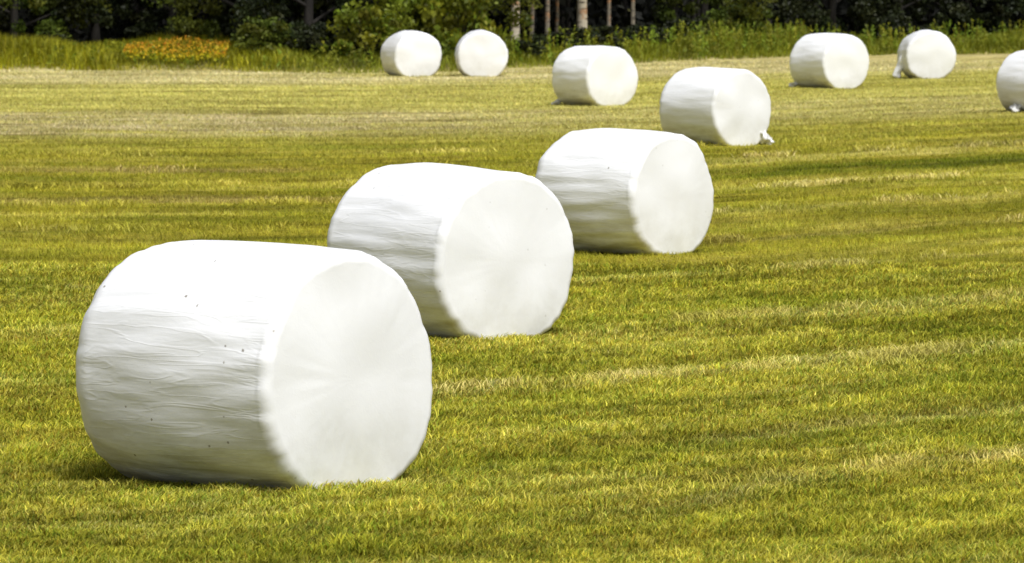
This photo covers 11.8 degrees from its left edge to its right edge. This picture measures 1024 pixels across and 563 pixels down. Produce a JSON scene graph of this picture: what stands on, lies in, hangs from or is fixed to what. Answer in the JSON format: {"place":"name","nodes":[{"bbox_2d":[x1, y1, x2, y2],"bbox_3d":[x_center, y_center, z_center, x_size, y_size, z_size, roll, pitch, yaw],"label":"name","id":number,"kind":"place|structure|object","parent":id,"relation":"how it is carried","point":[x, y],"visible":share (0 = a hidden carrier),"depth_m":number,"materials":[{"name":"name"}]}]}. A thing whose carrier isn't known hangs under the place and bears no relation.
{"place":"outdoors","nodes":[
{"label":"outdoors","id":0,"kind":"place"},
{"bbox_2d":[0,258,1023,562],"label":"mown grass","id":1,"kind":"structure","parent":0,"point":[444,472],"depth_m":27.00,"materials":[{"name":"green plant"}]},
{"bbox_2d":[0,2,1023,562],"bbox_3d":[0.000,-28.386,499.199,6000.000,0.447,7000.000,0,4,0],"label":"ground","id":2,"kind":"structure","parent":0,"point":[986,56],"depth_m":71.62,"materials":[{"name":"green plant"}]},
{"bbox_2d":[0,10,9,29],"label":"dark tree","id":3,"kind":"object","parent":2,"relation":"on","point":[3,18],"visible":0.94,"depth_m":140.76,"materials":[{"name":"green plant"}]},
{"bbox_2d":[18,34,83,44],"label":"shrub","id":4,"kind":"object","parent":2,"relation":"on","point":[62,36],"visible":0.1,"depth_m":139.06,"materials":[{"name":"green plant"}]},
{"bbox_2d":[0,0,112,38],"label":"leafy tree","id":5,"kind":"object","parent":2,"relation":"on","point":[50,26],"visible":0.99,"depth_m":139.99,"materials":[{"name":"green plant"}]},
{"bbox_2d":[27,0,157,44],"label":"dark tree","id":6,"kind":"object","parent":2,"relation":"on","point":[135,31],"visible":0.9,"depth_m":141.09,"materials":[{"name":"green plant"}]},
{"bbox_2d":[113,35,237,61],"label":"wildflowers","id":7,"kind":"object","parent":2,"relation":"on","point":[173,46],"visible":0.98,"depth_m":135.90,"materials":[{"name":"yellow plant"}]},
{"bbox_2d":[99,0,254,40],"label":"dark tree","id":8,"kind":"object","parent":2,"relation":"on","point":[164,13],"visible":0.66,"depth_m":142.68,"materials":[{"name":"green plant"}]},
{"bbox_2d":[141,0,321,41],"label":"leafy tree","id":9,"kind":"object","parent":2,"relation":"on","point":[182,26],"visible":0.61,"depth_m":138.84,"materials":[{"name":"green plant"}]},
{"bbox_2d":[76,240,432,492],"bbox_3d":[-1.335,0.417,25.196,1.475,1.240,1.376,3,5,39],"label":"wrapped bale","id":10,"kind":"object","parent":2,"relation":"on","point":[271,364],"visible":0.93,"depth_m":24.69},
{"bbox_2d":[229,15,305,53],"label":"shrub","id":11,"kind":"object","parent":2,"relation":"on","point":[257,32],"visible":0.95,"depth_m":134.16,"materials":[{"name":"green plant"}]},
{"bbox_2d":[225,0,384,41],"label":"dark tree","id":12,"kind":"object","parent":2,"relation":"on","point":[283,12],"visible":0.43,"depth_m":136.75,"materials":[{"name":"green plant"}]},
{"bbox_2d":[285,22,356,53],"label":"shrub","id":13,"kind":"object","parent":2,"relation":"on","point":[313,33],"visible":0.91,"depth_m":133.98,"materials":[{"name":"green plant"}]},
{"bbox_2d":[286,0,415,48],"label":"dark tree","id":14,"kind":"object","parent":2,"relation":"on","point":[296,6],"visible":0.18,"depth_m":137.99,"materials":[{"name":"green plant"}]},
{"bbox_2d":[311,0,405,56],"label":"shrub","id":15,"kind":"object","parent":2,"relation":"on","point":[371,17],"visible":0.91,"depth_m":133.24,"materials":[{"name":"green plant"}]},
{"bbox_2d":[380,30,441,75],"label":"wrapped bale","id":16,"kind":"object","parent":2,"relation":"on","point":[410,53],"visible":0.94,"depth_m":127.14},
{"bbox_2d":[361,0,464,55],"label":"shrub","id":17,"kind":"object","parent":2,"relation":"on","point":[413,17],"visible":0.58,"depth_m":135.05,"materials":[{"name":"green plant"}]},
{"bbox_2d":[327,163,573,339],"bbox_3d":[-0.471,-0.223,35.497,1.368,1.251,1.411,-3,5,-42],"label":"wrapped bale","id":18,"kind":"object","parent":2,"relation":"on","point":[462,250],"visible":0.84,"depth_m":34.95},
{"bbox_2d":[418,0,514,49],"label":"shrub","id":19,"kind":"object","parent":2,"relation":"on","point":[465,12],"visible":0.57,"depth_m":136.20,"materials":[{"name":"green plant"}]},
{"bbox_2d":[410,0,542,32],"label":"leafy tree","id":20,"kind":"object","parent":2,"relation":"on","point":[525,19],"visible":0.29,"depth_m":138.37,"materials":[{"name":"green plant"}]},
{"bbox_2d":[455,30,507,76],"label":"wrapped bale","id":21,"kind":"object","parent":2,"relation":"on","point":[481,53],"visible":0.94,"depth_m":127.10},
{"bbox_2d":[0,28,1023,73],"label":"verge grass","id":22,"kind":"structure","parent":2,"relation":"on","point":[12,49],"depth_m":136.10,"materials":[{"name":"green plant"}]},
{"bbox_2d":[0,0,1023,49],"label":"woodland","id":23,"kind":"object","parent":2,"relation":"on","point":[597,14],"visible":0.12,"depth_m":152.93,"materials":[{"name":"green plant"}]},
{"bbox_2d":[0,131,1023,516],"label":"loose straw","id":24,"kind":"object","parent":2,"relation":"on","point":[874,351],"visible":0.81,"depth_m":40.07,"materials":[{"name":"yellow plant"}]},
{"bbox_2d":[3,17,1023,70],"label":"weeds","id":25,"kind":"object","parent":2,"relation":"on","point":[769,34],"visible":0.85,"depth_m":152.95,"materials":[{"name":"green plant"}]},
{"bbox_2d":[511,1,519,39],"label":"birch tree","id":26,"kind":"object","parent":2,"relation":"on","point":[516,31],"visible":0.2,"depth_m":142.76,"materials":[{"name":"beige plant"}]},
{"bbox_2d":[507,39,548,56],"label":"shrub","id":27,"kind":"object","parent":2,"relation":"on","point":[534,47],"visible":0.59,"depth_m":139.15,"materials":[{"name":"green plant"}]},
{"bbox_2d":[529,2,534,35],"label":"young birch","id":28,"kind":"object","parent":2,"relation":"on","point":[532,16],"visible":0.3,"depth_m":145.79,"materials":[{"name":"grey plant"}]},
{"bbox_2d":[545,0,549,33],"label":"young birch","id":29,"kind":"object","parent":2,"relation":"on","point":[547,13],"visible":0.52,"depth_m":146.24,"materials":[{"name":"brown plant"}]},
{"bbox_2d":[554,0,558,32],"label":"young birch","id":30,"kind":"object","parent":2,"relation":"on","point":[556,16],"visible":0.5,"depth_m":148.47,"materials":[{"name":"brown plant"}]},
{"bbox_2d":[527,32,587,49],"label":"shrub","id":31,"kind":"object","parent":2,"relation":"on","point":[538,38],"visible":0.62,"depth_m":142.59,"materials":[{"name":"green plant"}]},
{"bbox_2d":[577,0,586,29],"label":"birch tree","id":32,"kind":"object","parent":2,"relation":"on","point":[582,13],"visible":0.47,"depth_m":147.21,"materials":[{"name":"beige plant"}]},
{"bbox_2d":[551,45,637,105],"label":"wrapped bale","id":33,"kind":"object","parent":2,"relation":"on","point":[597,75],"visible":0.95,"depth_m":98.18},
{"bbox_2d":[568,25,624,47],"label":"shrub","id":34,"kind":"object","parent":2,"relation":"on","point":[603,32],"visible":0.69,"depth_m":145.38,"materials":[{"name":"green plant"}]},
{"bbox_2d":[607,0,610,26],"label":"young birch","id":35,"kind":"object","parent":2,"relation":"on","point":[609,13],"visible":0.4,"depth_m":151.70,"materials":[{"name":"brown plant"}]},
{"bbox_2d":[535,128,713,254],"bbox_3d":[1.013,-0.849,46.348,1.372,1.166,1.291,3,5,41],"label":"wrapped bale","id":36,"kind":"object","parent":2,"relation":"on","point":[626,191],"visible":0.89,"depth_m":45.86},
{"bbox_2d":[631,0,634,24],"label":"young birch","id":37,"kind":"object","parent":2,"relation":"on","point":[632,12],"visible":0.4,"depth_m":152.53,"materials":[{"name":"brown plant"}]},
{"bbox_2d":[617,24,675,45],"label":"shrub","id":38,"kind":"object","parent":2,"relation":"on","point":[635,28],"visible":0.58,"depth_m":150.01,"materials":[{"name":"green plant"}]},
{"bbox_2d":[657,16,713,41],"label":"shrub","id":39,"kind":"object","parent":2,"relation":"on","point":[673,21],"visible":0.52,"depth_m":153.74,"materials":[{"name":"green plant"}]},
{"bbox_2d":[651,0,777,31],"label":"leafy tree","id":40,"kind":"object","parent":2,"relation":"on","point":[668,14],"visible":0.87,"depth_m":156.40,"materials":[{"name":"green plant"}]},
{"bbox_2d":[659,67,773,145],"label":"wrapped bale","id":41,"kind":"object","parent":2,"relation":"on","point":[724,106],"visible":0.94,"depth_m":75.04},
{"bbox_2d":[712,2,768,34],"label":"shrub","id":42,"kind":"object","parent":2,"relation":"on","point":[735,14],"visible":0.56,"depth_m":158.10,"materials":[{"name":"green plant"}]},
{"bbox_2d":[717,0,816,27],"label":"dark tree","id":43,"kind":"object","parent":2,"relation":"on","point":[778,14],"visible":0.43,"depth_m":162.25,"materials":[{"name":"green plant"}]},
{"bbox_2d":[782,8,836,35],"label":"shrub","id":44,"kind":"object","parent":2,"relation":"on","point":[813,18],"visible":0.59,"depth_m":162.65,"materials":[{"name":"green plant"}]},
{"bbox_2d":[789,33,868,88],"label":"wrapped bale","id":45,"kind":"object","parent":2,"relation":"on","point":[831,60],"visible":0.98,"depth_m":113.59},
{"bbox_2d":[760,0,903,33],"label":"dark tree","id":46,"kind":"object","parent":2,"relation":"on","point":[858,8],"visible":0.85,"depth_m":164.76,"materials":[{"name":"green plant"}]},
{"bbox_2d":[858,15,917,39],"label":"shrub","id":47,"kind":"object","parent":2,"relation":"on","point":[877,23],"visible":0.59,"depth_m":165.27,"materials":[{"name":"green plant"}]},
{"bbox_2d":[847,0,981,30],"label":"dark tree","id":48,"kind":"object","parent":2,"relation":"on","point":[898,6],"visible":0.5,"depth_m":167.62,"materials":[{"name":"green plant"}]},
{"bbox_2d":[892,30,955,78],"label":"wrapped bale","id":49,"kind":"object","parent":2,"relation":"on","point":[924,54],"visible":0.97,"depth_m":124.15},
{"bbox_2d":[903,0,1023,34],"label":"dark tree","id":50,"kind":"object","parent":2,"relation":"on","point":[963,11],"visible":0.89,"depth_m":168.79,"materials":[{"name":"green plant"}]},
{"bbox_2d":[959,11,1015,35],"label":"shrub","id":51,"kind":"object","parent":2,"relation":"on","point":[990,19],"visible":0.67,"depth_m":168.86,"materials":[{"name":"green plant"}]},
{"bbox_2d":[996,50,1023,111],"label":"wrapped bale","id":52,"kind":"object","parent":2,"relation":"on","point":[1010,82],"visible":0.98,"depth_m":93.32},
{"bbox_2d":[1009,4,1023,25],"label":"dark tree","id":53,"kind":"object","parent":2,"relation":"on","point":[1012,13],"visible":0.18,"depth_m":173.72,"materials":[{"name":"green plant"}]}
]}

